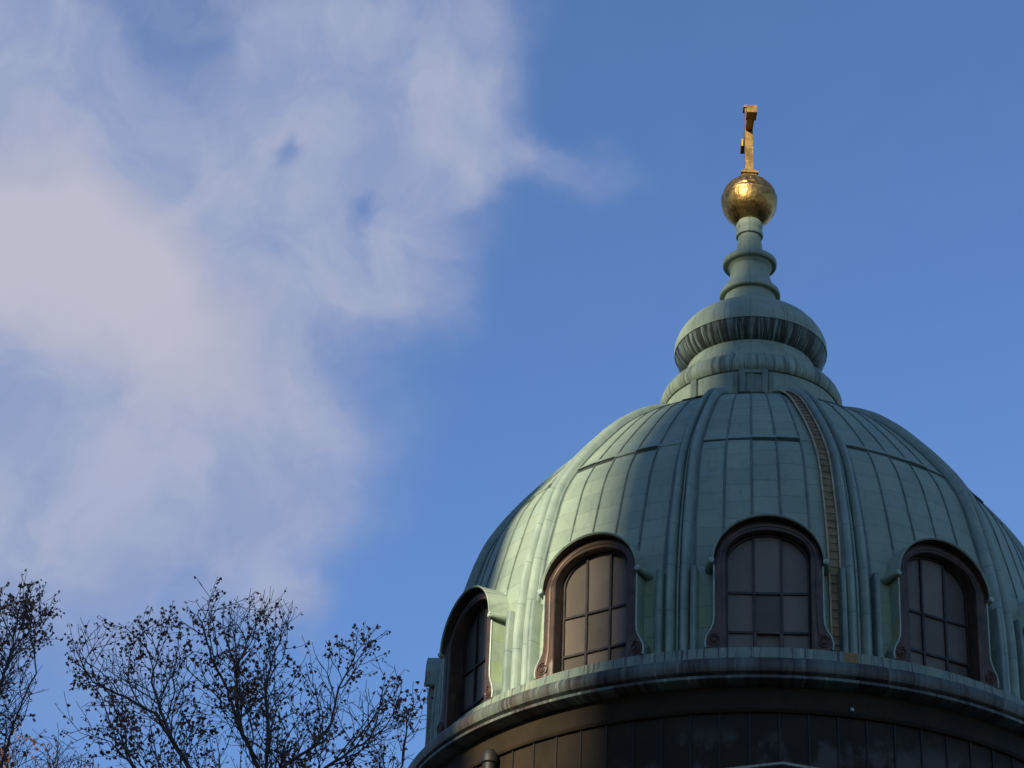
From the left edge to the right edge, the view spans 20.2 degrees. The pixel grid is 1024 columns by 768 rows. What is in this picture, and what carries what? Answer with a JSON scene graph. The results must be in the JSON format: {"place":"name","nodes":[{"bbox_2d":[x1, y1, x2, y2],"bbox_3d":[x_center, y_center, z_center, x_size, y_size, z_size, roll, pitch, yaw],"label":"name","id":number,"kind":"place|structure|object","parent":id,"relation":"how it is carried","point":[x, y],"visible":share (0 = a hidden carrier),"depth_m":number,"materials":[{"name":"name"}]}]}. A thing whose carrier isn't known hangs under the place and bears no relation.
{"place":"outdoors","nodes":[
{"label":"outdoors","id":0,"kind":"place"},
{"bbox_2d":[0,569,64,767],"bbox_3d":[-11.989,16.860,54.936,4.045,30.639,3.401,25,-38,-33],"label":"bare tree","id":1,"kind":"object","parent":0,"point":[27,602],"visible":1,"depth_m":61.96,"materials":[{"name":"brown plant"}]},
{"bbox_2d":[0,723,112,767],"bbox_3d":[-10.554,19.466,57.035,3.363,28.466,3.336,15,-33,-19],"label":"young tree","id":2,"kind":"object","parent":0,"point":[5,763],"visible":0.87,"depth_m":64.01,"materials":[{"name":"brown plant"}]},
{"bbox_2d":[55,576,433,767],"bbox_3d":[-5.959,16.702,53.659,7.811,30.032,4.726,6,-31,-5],"label":"bare tree","id":3,"kind":"object","parent":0,"point":[238,696],"visible":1,"depth_m":59.52,"materials":[{"name":"brown plant"}]},
{"bbox_2d":[0,0,1023,767],"label":"sky","id":4,"kind":"structure","parent":0,"point":[307,298],"materials":[{"name":"blue"}]},
{"bbox_2d":[408,105,1023,767],"bbox_3d":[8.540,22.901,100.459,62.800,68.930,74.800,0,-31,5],"label":"cathedral","id":5,"kind":"structure","parent":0,"point":[748,541],"depth_m":90.39,"materials":[{"name":"green metal"}]},
{"bbox_2d":[424,658,442,745],"bbox_3d":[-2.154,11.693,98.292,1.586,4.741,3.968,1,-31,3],"label":"dormer window","id":6,"kind":"structure","parent":5,"relation":"in","point":[433,665],"depth_m":97.26,"materials":[{"name":"green metal"}]},
{"bbox_2d":[436,585,509,735],"bbox_3d":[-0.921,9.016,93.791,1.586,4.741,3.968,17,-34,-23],"label":"dormer window","id":7,"kind":"structure","parent":5,"relation":"in","point":[471,652],"depth_m":94.20,"materials":[{"name":"green metal"}]},
{"bbox_2d":[534,532,653,678],"bbox_3d":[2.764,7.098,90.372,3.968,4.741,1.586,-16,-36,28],"label":"dormer window","id":8,"kind":"structure","parent":5,"relation":"in","point":[592,591],"depth_m":90.37,"materials":[{"name":"brown metal"}]},
{"bbox_2d":[704,513,834,650],"bbox_3d":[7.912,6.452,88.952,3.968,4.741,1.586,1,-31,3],"label":"dormer window","id":9,"kind":"structure","parent":5,"relation":"in","point":[768,570],"depth_m":88.81,"materials":[{"name":"brown metal"}]},
{"bbox_2d":[880,537,998,687],"bbox_3d":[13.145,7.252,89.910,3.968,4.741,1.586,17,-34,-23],"label":"dormer window","id":10,"kind":"structure","parent":5,"relation":"in","point":[940,596],"depth_m":89.88,"materials":[{"name":"brown metal"}]},
{"bbox_2d":[1016,601,1023,639],"bbox_3d":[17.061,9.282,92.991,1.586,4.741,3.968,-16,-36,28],"label":"dormer window","id":11,"kind":"structure","parent":5,"relation":"in","point":[1020,610],"depth_m":92.41,"materials":[{"name":"green metal"}]}
]}

